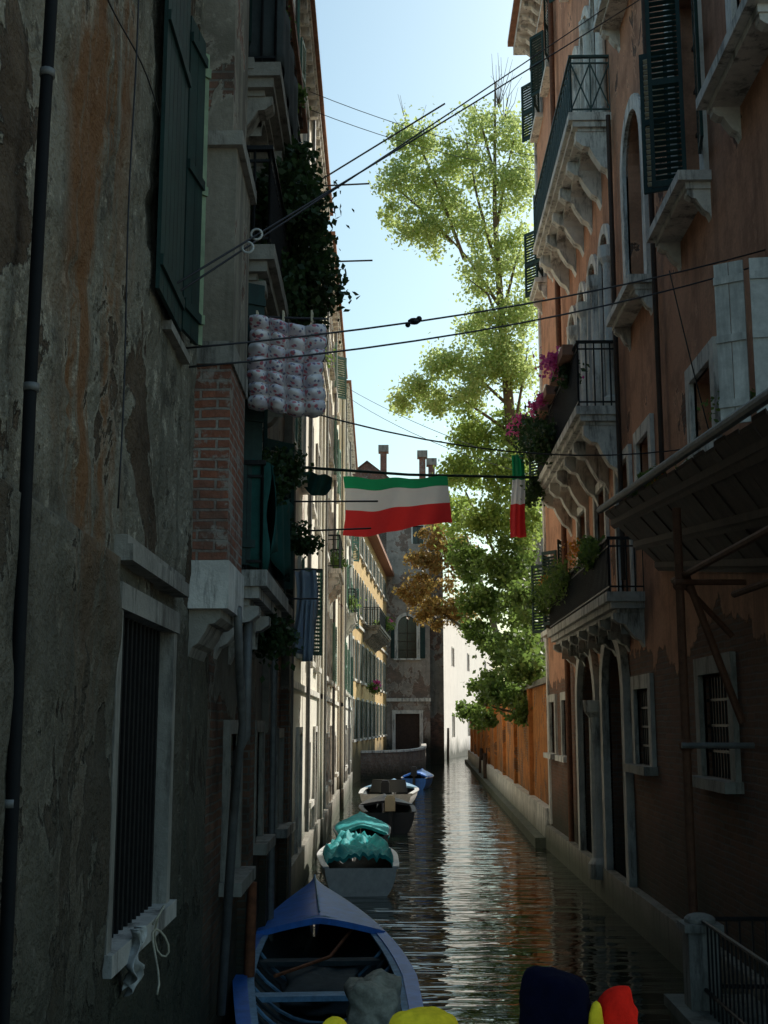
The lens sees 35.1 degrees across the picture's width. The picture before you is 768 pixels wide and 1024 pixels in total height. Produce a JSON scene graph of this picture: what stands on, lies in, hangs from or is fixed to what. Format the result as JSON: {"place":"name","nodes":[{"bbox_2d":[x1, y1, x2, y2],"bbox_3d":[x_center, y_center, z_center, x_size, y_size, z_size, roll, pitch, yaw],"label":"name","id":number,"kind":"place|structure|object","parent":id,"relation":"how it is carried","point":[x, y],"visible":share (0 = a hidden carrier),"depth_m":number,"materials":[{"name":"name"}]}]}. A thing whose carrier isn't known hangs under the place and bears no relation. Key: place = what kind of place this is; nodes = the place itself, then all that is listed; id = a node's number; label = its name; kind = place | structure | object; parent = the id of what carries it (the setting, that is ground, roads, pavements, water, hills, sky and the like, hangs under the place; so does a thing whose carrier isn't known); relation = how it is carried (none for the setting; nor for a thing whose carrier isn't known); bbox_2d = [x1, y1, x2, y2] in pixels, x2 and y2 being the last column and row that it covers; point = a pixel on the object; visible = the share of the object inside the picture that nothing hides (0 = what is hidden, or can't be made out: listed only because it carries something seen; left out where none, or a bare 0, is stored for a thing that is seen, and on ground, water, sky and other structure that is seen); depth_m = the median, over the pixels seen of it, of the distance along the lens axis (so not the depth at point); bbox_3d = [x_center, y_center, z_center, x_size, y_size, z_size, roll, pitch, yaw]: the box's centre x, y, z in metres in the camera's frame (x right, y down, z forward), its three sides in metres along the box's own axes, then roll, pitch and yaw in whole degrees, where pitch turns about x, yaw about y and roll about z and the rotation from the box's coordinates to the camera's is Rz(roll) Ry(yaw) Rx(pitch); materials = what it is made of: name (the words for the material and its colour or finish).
{"place":"outdoors","nodes":[
{"label":"outdoors","id":0,"kind":"place"},
{"bbox_2d":[361,743,425,762],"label":"quay parapet wall","id":1,"kind":"structure","parent":0,"point":[388,756],"depth_m":67.86,"materials":[{"name":"grey stone"}]},
{"bbox_2d":[315,0,538,668],"label":"sky","id":2,"kind":"structure","parent":0,"point":[430,54],"materials":[{"name":"blue"}]},
{"bbox_2d":[302,755,683,1023],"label":"canal water","id":3,"kind":"structure","parent":0,"point":[480,909],"depth_m":19.25,"materials":[{"name":"black liquid"}]},
{"bbox_2d":[181,653,208,1023],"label":"walls","id":4,"kind":"structure","parent":3,"relation":"in","point":[195,801],"depth_m":9.38,"materials":[{"name":"grey paint"}]},
{"bbox_2d":[0,0,205,1023],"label":"walls","id":5,"kind":"structure","parent":4,"relation":"attached to","point":[78,571],"depth_m":5.72,"materials":[{"name":"grey paint"}]},
{"bbox_2d":[0,0,57,1023],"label":"drain pipe","id":6,"kind":"object","parent":5,"relation":"attached to","point":[31,386],"visible":0.97,"depth_m":4.55,"materials":[{"name":"black metal"}]},
{"bbox_2d":[107,0,159,508],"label":"wall cable","id":7,"kind":"object","parent":5,"relation":"attached to","point":[136,49],"depth_m":6.55,"materials":[{"name":"metal"}]},
{"bbox_2d":[102,534,189,978],"bbox_3d":[-1.709,1.396,7.278,0.720,2.260,2.044,0,-10,0],"label":"barred window","id":8,"kind":"structure","parent":5,"relation":"attached to","point":[142,783],"depth_m":7.36,"materials":[{"name":"stone"}]},
{"bbox_2d":[122,925,147,996],"bbox_3d":[-1.349,2.436,6.580,0.114,0.355,0.298,0,-10,1],"label":"hanging rag","id":9,"kind":"object","parent":8,"relation":"hanging from","point":[135,967],"visible":0.97,"depth_m":6.55,"materials":[{"name":"grey fabric"}]},
{"bbox_2d":[152,904,169,994],"bbox_3d":[-1.319,2.525,7.075,0.098,0.471,0.363,0,-10,1],"label":"mooring rope","id":10,"kind":"object","parent":8,"relation":"attached to","point":[154,944],"visible":1,"depth_m":7.12,"materials":[{"name":"fabric"}]},
{"bbox_2d":[155,0,211,364],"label":"shutters","id":11,"kind":"object","parent":5,"relation":"attached to","point":[183,188],"visible":0.98,"depth_m":8.32,"materials":[{"name":"green paint"}]},
{"bbox_2d":[188,0,256,661],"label":"chimney breast","id":12,"kind":"object","parent":4,"relation":"on","point":[216,594],"visible":0.81,"depth_m":9.51,"materials":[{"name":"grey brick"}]},
{"bbox_2d":[247,310,327,417],"bbox_3d":[-0.969,-1.279,10.603,0.961,0.970,0.416,0,-10,1],"label":"floral quilt","id":13,"kind":"object","parent":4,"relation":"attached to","point":[293,387],"visible":0.97,"depth_m":10.53,"materials":[{"name":"fabric"}]},
{"bbox_2d":[200,205,294,1023],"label":"walls","id":14,"kind":"structure","parent":3,"relation":"in","point":[222,699],"depth_m":12.17,"materials":[{"name":"paint"}]},
{"bbox_2d":[213,0,307,940],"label":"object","id":15,"kind":"structure","parent":14,"relation":"attached to","point":[268,123],"depth_m":12.07,"materials":[{"name":"grey glass"}]},
{"bbox_2d":[216,600,252,1015],"bbox_3d":[-1.185,2.387,9.938,0.236,3.502,1.190,2,-10,-11],"label":"waste pipe","id":16,"kind":"object","parent":15,"relation":"attached to","point":[243,655],"visible":0.89,"depth_m":10.28,"materials":[{"name":"grey metal"}]},
{"bbox_2d":[242,0,298,610],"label":"shutters","id":17,"kind":"object","parent":15,"relation":"attached to","point":[255,422],"visible":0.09,"depth_m":10.77,"materials":[{"name":"green paint"}]},
{"bbox_2d":[248,458,293,580],"bbox_3d":[-1.151,0.193,11.778,0.457,1.050,2.382,0,-10,1],"label":"green awning cloth","id":18,"kind":"object","parent":15,"relation":"on","point":[276,549],"visible":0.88,"depth_m":10.72,"materials":[{"name":"green fabric"}]},
{"bbox_2d":[244,0,301,591],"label":"railings","id":19,"kind":"object","parent":15,"relation":"on","point":[277,236],"visible":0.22,"depth_m":11.40,"materials":[{"name":"black metal"}]},
{"bbox_2d":[249,0,297,151],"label":"balcony screen cloth","id":20,"kind":"object","parent":15,"relation":"on","point":[285,54],"visible":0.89,"depth_m":12.06,"materials":[{"name":"fabric"}]},
{"bbox_2d":[252,442,311,682],"bbox_3d":[-1.334,0.377,14.940,0.858,3.583,5.736,1,-10,-3],"label":"trailing plant","id":21,"kind":"object","parent":15,"relation":"on","point":[274,637],"visible":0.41,"depth_m":12.19,"materials":[{"name":"green plant"}]},
{"bbox_2d":[262,442,332,558],"bbox_3d":[-1.053,-0.244,12.048,0.691,1.144,2.799,-1,-10,7],"label":"potted shrub","id":22,"kind":"object","parent":15,"relation":"on","point":[288,469],"visible":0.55,"depth_m":12.27,"materials":[{"name":"green plant"}]},
{"bbox_2d":[286,5,311,112],"bbox_3d":[-1.224,-5.195,13.633,0.636,0.540,2.904,0,-10,1],"label":"balcony plant","id":23,"kind":"object","parent":15,"relation":"on","point":[302,93],"visible":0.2,"depth_m":14.72,"materials":[{"name":"green plant"}]},
{"bbox_2d":[250,131,359,343],"bbox_3d":[-0.921,-2.932,13.875,1.314,2.510,3.268,0,-10,1],"label":"hanging ivy","id":24,"kind":"object","parent":15,"relation":"attached to","point":[308,269],"visible":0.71,"depth_m":13.08,"materials":[{"name":"green plant"}]},
{"bbox_2d":[288,569,321,660],"bbox_3d":[-1.159,1.377,16.493,0.600,1.332,1.084,0,-10,1],"label":"hanging laundry","id":25,"kind":"object","parent":15,"relation":"hanging from","point":[307,605],"visible":0.96,"depth_m":16.87,"materials":[{"name":"blue fabric"}]},
{"bbox_2d":[296,527,370,531],"bbox_3d":[-0.845,0.263,17.738,1.316,0.075,0.027,0,-10,1],"label":"iron rod","id":26,"kind":"object","parent":14,"relation":"attached to","point":[339,529],"visible":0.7,"depth_m":17.73,"materials":[{"name":"metal"}]},
{"bbox_2d":[294,500,377,501],"bbox_3d":[-0.795,-0.156,17.810,1.415,0.025,0.027,0,-10,1],"label":"iron rod","id":27,"kind":"object","parent":14,"relation":"attached to","point":[342,501],"visible":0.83,"depth_m":17.80,"materials":[{"name":"metal"}]},
{"bbox_2d":[244,882,256,985],"bbox_3d":[-1.347,5.124,12.031,0.131,2.821,0.118,0,-10,1],"label":"mooring post","id":28,"kind":"object","parent":3,"relation":"in","point":[249,954],"visible":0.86,"depth_m":12.15,"materials":[{"name":"brown wood"}]},
{"bbox_2d":[291,0,323,857],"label":"walls","id":29,"kind":"structure","parent":3,"relation":"in","point":[299,707],"depth_m":25.43,"materials":[{"name":"beige paint"}]},
{"bbox_2d":[291,0,332,895],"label":"building","id":30,"kind":"structure","parent":29,"relation":"attached to","point":[306,850],"depth_m":24.70,"materials":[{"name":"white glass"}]},
{"bbox_2d":[295,0,322,655],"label":"shutters","id":31,"kind":"object","parent":30,"relation":"attached to","point":[298,429],"visible":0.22,"depth_m":22.56,"materials":[{"name":"green paint"}]},
{"bbox_2d":[303,471,331,495],"bbox_3d":[-1.313,-0.554,23.473,0.620,0.514,0.200,0,-10,1],"label":"flower pot","id":32,"kind":"object","parent":30,"relation":"attached to","point":[320,485],"visible":0.79,"depth_m":23.48,"materials":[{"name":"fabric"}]},
{"bbox_2d":[323,321,328,368],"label":"railings","id":33,"kind":"object","parent":30,"relation":"on","point":[326,349],"visible":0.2,"depth_m":28.27,"materials":[{"name":"black metal"}]},
{"bbox_2d":[323,103,444,178],"bbox_3d":[-0.049,-8.885,29.208,3.085,1.735,0.042,-2,-10,10],"label":"iron rod","id":34,"kind":"object","parent":30,"relation":"attached to","point":[386,139],"visible":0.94,"depth_m":29.19,"materials":[{"name":"metal"}]},
{"bbox_2d":[323,183,368,186],"bbox_3d":[-0.956,-7.975,29.627,1.204,0.090,0.042,0,-10,1],"label":"iron rod","id":35,"kind":"object","parent":29,"relation":"attached to","point":[348,184],"visible":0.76,"depth_m":29.61,"materials":[{"name":"metal"}]},
{"bbox_2d":[340,260,372,261],"bbox_3d":[-0.916,-6.044,29.291,1.284,0.070,0.042,0,-10,1],"label":"iron rod","id":36,"kind":"object","parent":29,"relation":"attached to","point":[355,260],"visible":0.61,"depth_m":29.27,"materials":[{"name":"metal"}]},
{"bbox_2d":[232,874,423,1023],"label":"blue rowing boat","id":37,"kind":"object","parent":3,"relation":"on","point":[349,963],"visible":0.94,"depth_m":13.14,"materials":[{"name":"paint"}]},
{"bbox_2d":[319,315,340,817],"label":"walls","id":38,"kind":"structure","parent":3,"relation":"in","point":[330,610],"depth_m":35.50,"materials":[{"name":"beige paint"}]},
{"bbox_2d":[319,231,347,847],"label":"building","id":39,"kind":"structure","parent":38,"relation":"attached to","point":[334,581],"depth_m":35.53,"materials":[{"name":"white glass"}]},
{"bbox_2d":[328,534,342,569],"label":"railings","id":40,"kind":"object","parent":39,"relation":"on","point":[340,549],"visible":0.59,"depth_m":34.46,"materials":[{"name":"black metal"}]},
{"bbox_2d":[332,342,346,683],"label":"shutters","id":41,"kind":"object","parent":39,"relation":"attached to","point":[341,396],"visible":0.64,"depth_m":39.53,"materials":[{"name":"green paint"}]},
{"bbox_2d":[325,349,366,613],"bbox_3d":[-1.490,0.199,38.669,1.258,4.206,23.614,0,-10,1],"label":"window box plant","id":42,"kind":"object","parent":39,"relation":"attached to","point":[336,560],"depth_m":36.07,"materials":[{"name":"green plant"}]},
{"bbox_2d":[339,387,352,808],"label":"walls","id":43,"kind":"structure","parent":3,"relation":"in","point":[341,707],"depth_m":44.30,"materials":[{"name":"beige paint"}]},
{"bbox_2d":[340,380,357,809],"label":"building","id":44,"kind":"structure","parent":43,"relation":"attached to","point":[350,618],"depth_m":49.51,"materials":[{"name":"beige paint"}]},
{"bbox_2d":[345,468,358,696],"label":"shutters","id":45,"kind":"object","parent":44,"relation":"attached to","point":[350,664],"visible":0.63,"depth_m":55.41,"materials":[{"name":"green paint"}]},
{"bbox_2d":[348,588,356,612],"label":"railings","id":46,"kind":"object","parent":44,"relation":"on","point":[351,589],"visible":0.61,"depth_m":48.26,"materials":[{"name":"black metal"}]},
{"bbox_2d":[317,829,398,896],"bbox_3d":[-0.499,6.858,23.815,1.629,0.996,4.937,0,-10,1],"label":"white motor boat","id":47,"kind":"object","parent":3,"relation":"on","point":[371,869],"visible":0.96,"depth_m":22.07,"materials":[{"name":"paint"}]},
{"bbox_2d":[333,812,390,842],"bbox_3d":[-0.533,7.959,29.879,1.432,0.903,5.025,0,-10,1],"label":"covered boat","id":48,"kind":"object","parent":3,"relation":"on","point":[370,825],"visible":0.57,"depth_m":29.37,"materials":[{"name":"fabric"}]},
{"bbox_2d":[352,537,385,783],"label":"walls","id":49,"kind":"structure","parent":3,"relation":"in","point":[360,691],"depth_m":70.85,"materials":[{"name":"paint"}]},
{"bbox_2d":[352,534,393,741],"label":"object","id":50,"kind":"structure","parent":49,"relation":"attached to","point":[376,638],"depth_m":72.12,"materials":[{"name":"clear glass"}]},
{"bbox_2d":[352,537,385,739],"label":"shutters","id":51,"kind":"object","parent":50,"relation":"attached to","point":[380,676],"visible":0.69,"depth_m":71.64,"materials":[{"name":"green paint"}]},
{"bbox_2d":[363,607,389,635],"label":"railings","id":52,"kind":"object","parent":50,"relation":"on","point":[382,619],"visible":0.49,"depth_m":69.14,"materials":[{"name":"black metal"}]},
{"bbox_2d":[366,616,398,696],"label":"flower box","id":53,"kind":"object","parent":50,"relation":"on","point":[389,624],"visible":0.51,"depth_m":67.76,"materials":[{"name":"green plant"}]},
{"bbox_2d":[373,619,392,689],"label":"flower box","id":54,"kind":"object","parent":53,"relation":"on","point":[376,682],"visible":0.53,"depth_m":67.22,"materials":[{"name":"pink plant"}]},
{"bbox_2d":[359,794,415,833],"bbox_3d":[0.096,8.906,36.203,1.702,1.240,5.814,0,-10,1],"label":"dark motor boat","id":55,"kind":"object","parent":3,"relation":"on","point":[397,816],"visible":0.77,"depth_m":33.67,"materials":[{"name":"paint"}]},
{"bbox_2d":[359,779,418,810],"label":"grey motor boat","id":56,"kind":"object","parent":3,"relation":"on","point":[403,789],"visible":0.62,"depth_m":44.65,"materials":[{"name":"white paint"}]},
{"bbox_2d":[361,756,425,779],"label":"quay","id":57,"kind":"structure","parent":3,"relation":"in","point":[384,770],"depth_m":67.31,"materials":[{"name":"grey stone"}]},
{"bbox_2d":[386,525,443,763],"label":"grey brick palazzo","id":58,"kind":"structure","parent":3,"relation":"in","point":[415,688],"depth_m":91.55,"materials":[{"name":"grey brick"}]},
{"bbox_2d":[401,767,433,789],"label":"blue boat","id":59,"kind":"object","parent":3,"relation":"on","point":[414,777],"visible":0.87,"depth_m":55.74,"materials":[{"name":"paint"}]},
{"bbox_2d":[447,728,448,759],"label":"mooring post","id":60,"kind":"object","parent":3,"relation":"in","point":[447,743],"visible":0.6,"depth_m":101.99,"materials":[{"name":"brown wood"}]},
{"bbox_2d":[443,615,492,759],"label":"pale pink house","id":61,"kind":"structure","parent":3,"relation":"in","point":[460,664],"depth_m":110.62,"materials":[{"name":"paint"}]},
{"bbox_2d":[479,748,482,772],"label":"mooring post","id":62,"kind":"object","parent":3,"relation":"in","point":[481,754],"visible":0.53,"depth_m":68.47,"materials":[{"name":"brown wood"}]},
{"bbox_2d":[483,753,486,777],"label":"mooring post","id":63,"kind":"object","parent":3,"relation":"in","point":[484,765],"visible":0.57,"depth_m":61.54,"materials":[{"name":"brown wood"}]},
{"bbox_2d":[465,677,550,847],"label":"garden wall","id":64,"kind":"structure","parent":3,"relation":"in","point":[515,782],"depth_m":38.44,"materials":[{"name":"orange paint"}]},
{"bbox_2d":[507,0,767,1005],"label":"terracotta palazzo","id":65,"kind":"structure","parent":3,"relation":"in","point":[647,132],"depth_m":17.39,"materials":[{"name":"paint"}]},
{"bbox_2d":[161,7,605,303],"bbox_3d":[1.189,-4.886,13.945,0.015,9.012,11.888,-5,-11,26],"label":"clothesline wire","id":66,"kind":"object","parent":65,"relation":"attached to","point":[238,252],"visible":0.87,"depth_m":10.42,"materials":[{"name":"metal"}]},
{"bbox_2d":[177,0,638,283],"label":"clothesline wire","id":67,"kind":"object","parent":65,"relation":"attached to","point":[257,234],"visible":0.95,"depth_m":10.27,"materials":[{"name":"metal"}]},
{"bbox_2d":[241,228,262,253],"bbox_3d":[-0.952,-1.958,8.784,0.083,0.232,0.157,-6,-12,32],"label":"pulley ring","id":68,"kind":"object","parent":67,"relation":"hanging from","point":[251,243],"visible":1,"depth_m":8.78,"materials":[{"name":"white paint"}]},
{"bbox_2d":[302,466,538,478],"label":"wire","id":69,"kind":"object","parent":65,"relation":"attached to","point":[413,474],"visible":0.86,"depth_m":24.52,"materials":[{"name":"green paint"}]},
{"bbox_2d":[343,476,451,536],"bbox_3d":[0.261,-0.123,24.354,2.192,1.237,0.340,0,-10,1],"label":"italian flag","id":70,"kind":"object","parent":69,"relation":"hanging from","point":[403,503],"visible":0.98,"depth_m":24.42,"materials":[{"name":"red fabric"}]},
{"bbox_2d":[510,454,526,537],"bbox_3d":[2.788,-0.337,25.380,0.330,1.750,0.120,0,-10,1],"label":"italian flag","id":71,"kind":"object","parent":69,"relation":"hanging from","point":[517,519],"visible":1,"depth_m":25.36,"materials":[{"name":"red fabric"}]},
{"bbox_2d":[311,110,534,169],"bbox_3d":[1.272,-8.775,28.959,0.015,1.814,8.656,-8,-13,40],"label":"clothesline wire","id":72,"kind":"object","parent":65,"relation":"attached to","point":[416,145],"visible":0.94,"depth_m":28.26,"materials":[{"name":"metal"}]},
{"bbox_2d":[311,92,534,155],"bbox_3d":[1.272,-9.137,28.920,0.015,1.914,8.809,-8,-13,39],"label":"clothesline wire","id":73,"kind":"object","parent":65,"relation":"attached to","point":[416,129],"visible":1,"depth_m":28.14,"materials":[{"name":"metal"}]},
{"bbox_2d":[343,394,533,475],"bbox_3d":[0.824,-2.544,34.738,0.015,6.514,17.225,3,-10,-16],"label":"clothesline wire","id":74,"kind":"object","parent":65,"relation":"attached to","point":[436,443],"visible":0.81,"depth_m":32.28,"materials":[{"name":"metal"}]},
{"bbox_2d":[343,385,536,467],"bbox_3d":[0.824,-2.790,34.781,0.015,6.614,17.226,3,-10,-16],"label":"clothesline wire","id":75,"kind":"object","parent":65,"relation":"attached to","point":[436,431],"visible":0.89,"depth_m":32.82,"materials":[{"name":"metal"}]},
{"bbox_2d":[189,267,748,367],"bbox_3d":[1.114,-1.734,10.354,5.737,1.814,0.015,5,-11,-26],"label":"clothesline wire","id":76,"kind":"object","parent":65,"relation":"attached to","point":[216,364],"visible":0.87,"depth_m":9.96,"materials":[{"name":"metal"}]},
{"bbox_2d":[186,249,765,348],"bbox_3d":[1.114,-1.854,10.248,5.803,1.854,0.015,5,-11,-27],"label":"clothesline wire","id":77,"kind":"object","parent":65,"relation":"attached to","point":[235,343],"visible":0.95,"depth_m":9.95,"materials":[{"name":"metal"}]},
{"bbox_2d":[405,316,421,327],"bbox_3d":[0.236,-1.522,9.725,0.134,0.096,0.067,0,-10,1],"label":"wire pulley","id":78,"kind":"object","parent":77,"relation":"attached to","point":[415,321],"visible":1,"depth_m":9.71,"materials":[{"name":"black metal"}]},
{"bbox_2d":[320,415,679,455],"bbox_3d":[1.237,-0.840,12.505,6.107,0.481,0.015,7,-12,-34],"label":"clothesline wire","id":79,"kind":"object","parent":65,"relation":"attached to","point":[490,448],"visible":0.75,"depth_m":12.33,"materials":[{"name":"metal"}]},
{"bbox_2d":[506,345,583,439],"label":"balcony flowers","id":80,"kind":"object","parent":65,"relation":"attached to","point":[549,360],"visible":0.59,"depth_m":23.37,"materials":[{"name":"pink plant"}]},
{"bbox_2d":[506,360,589,507],"bbox_3d":[3.168,-1.505,23.658,1.308,2.051,5.840,0,-10,1],"label":"balcony greenery","id":81,"kind":"object","parent":65,"relation":"attached to","point":[537,436],"visible":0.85,"depth_m":23.56,"materials":[{"name":"green plant"}]},
{"bbox_2d":[532,344,572,421],"bbox_3d":[3.157,-2.266,23.245,0.180,0.180,5.550,0,-10,1],"label":"planter box","id":82,"kind":"object","parent":65,"relation":"attached to","point":[565,355],"visible":0.63,"depth_m":22.23,"materials":[{"name":"ceramic"}]},
{"bbox_2d":[524,534,604,616],"bbox_3d":[3.306,1.228,22.162,1.136,1.133,7.380,0,-10,1],"label":"balcony greenery","id":83,"kind":"object","parent":65,"relation":"attached to","point":[547,591],"visible":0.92,"depth_m":22.58,"materials":[{"name":"green plant"}]},
{"bbox_2d":[538,537,581,584],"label":"balcony flowers","id":84,"kind":"object","parent":83,"relation":"attached to","point":[576,549],"visible":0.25,"depth_m":20.36,"materials":[{"name":"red plant"}]},
{"bbox_2d":[597,388,767,913],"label":"timber canopy","id":85,"kind":"object","parent":65,"relation":"attached to","point":[703,511],"visible":0.85,"depth_m":12.15,"materials":[{"name":"brown wood"}]},
{"bbox_2d":[627,463,665,496],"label":"potted flowers","id":86,"kind":"object","parent":85,"relation":"on","point":[640,474],"visible":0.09,"depth_m":15.32,"materials":[{"name":"green plant"}]},
{"bbox_2d":[674,388,755,468],"bbox_3d":[3.292,-0.733,12.007,0.534,0.733,2.162,0,-10,1],"label":"climbing vine","id":87,"kind":"object","parent":85,"relation":"attached to","point":[752,394],"visible":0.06,"depth_m":11.66,"materials":[{"name":"green plant"}]},
{"bbox_2d":[669,270,708,428],"bbox_3d":[3.448,-1.759,13.685,0.014,1.757,0.904,-8,-13,39],"label":"cable","id":88,"kind":"object","parent":65,"relation":"attached to","point":[688,350],"visible":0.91,"depth_m":13.65,"materials":[{"name":"metal"}]},
{"bbox_2d":[664,994,765,1023],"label":"stone landing","id":89,"kind":"object","parent":3,"relation":"in","point":[679,1009],"visible":0.43,"depth_m":11.08,"materials":[{"name":"grey stone"}]},
{"bbox_2d":[676,912,723,1010],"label":"stone pillar","id":90,"kind":"structure","parent":89,"relation":"on","point":[691,927],"depth_m":11.16,"materials":[{"name":"grey stone"}]},
{"bbox_2d":[701,917,767,1023],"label":"iron railing","id":91,"kind":"object","parent":89,"relation":"on","point":[746,986],"visible":1,"depth_m":10.35,"materials":[{"name":"black metal"}]},
{"label":"garden ground","id":92,"kind":"structure","parent":0,"visible":0},
{"bbox_2d":[391,523,499,654],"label":"horse chestnut tree","id":93,"kind":"object","parent":92,"relation":"on","point":[431,607],"visible":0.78,"depth_m":61.85,"materials":[{"name":"brown plant"}]},
{"bbox_2d":[368,59,544,655],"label":"poplar tree","id":94,"kind":"object","parent":92,"relation":"on","point":[506,360],"visible":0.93,"depth_m":42.85,"materials":[{"name":"green plant"}]},
{"bbox_2d":[427,400,544,642],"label":"linden tree","id":95,"kind":"object","parent":92,"relation":"on","point":[490,519],"visible":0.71,"depth_m":41.86,"materials":[{"name":"green plant"}]},
{"bbox_2d":[439,533,545,733],"bbox_3d":[3.932,4.624,37.978,4.219,8.992,10.400,0,-10,1],"label":"fig tree","id":96,"kind":"object","parent":92,"relation":"on","point":[518,658],"visible":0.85,"depth_m":39.59,"materials":[{"name":"green plant"}]},
{"bbox_2d":[533,472,542,572],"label":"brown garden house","id":97,"kind":"structure","parent":92,"relation":"on","point":[540,545],"depth_m":89.43,"materials":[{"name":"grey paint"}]},
{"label":"pavement","id":98,"kind":"structure","parent":0,"visible":0},
{"bbox_3d":[0.865,1.216,-0.686,5.150,1.270,5.100,0,-10,1],"label":"stone bridge","id":99,"kind":"object","parent":98,"relation":"on","visible":0},
{"bbox_2d":[323,1006,457,1023],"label":"jester hat","id":100,"kind":"object","parent":99,"relation":"on","point":[427,1015],"visible":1,"depth_m":1.78,"materials":[{"name":"yellow fabric"}]},
{"bbox_2d":[519,966,637,1023],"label":"jester hat","id":101,"kind":"object","parent":99,"relation":"on","point":[550,995],"visible":1,"depth_m":1.76,"materials":[{"name":"blue fabric"}]},
{"label":"ground","id":102,"kind":"structure","parent":0,"visible":0},
{"bbox_2d":[352,445,436,551],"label":"gabled brick house","id":103,"kind":"structure","parent":102,"relation":"on","point":[422,456],"depth_m":106.09,"materials":[{"name":"brick"}]}
]}

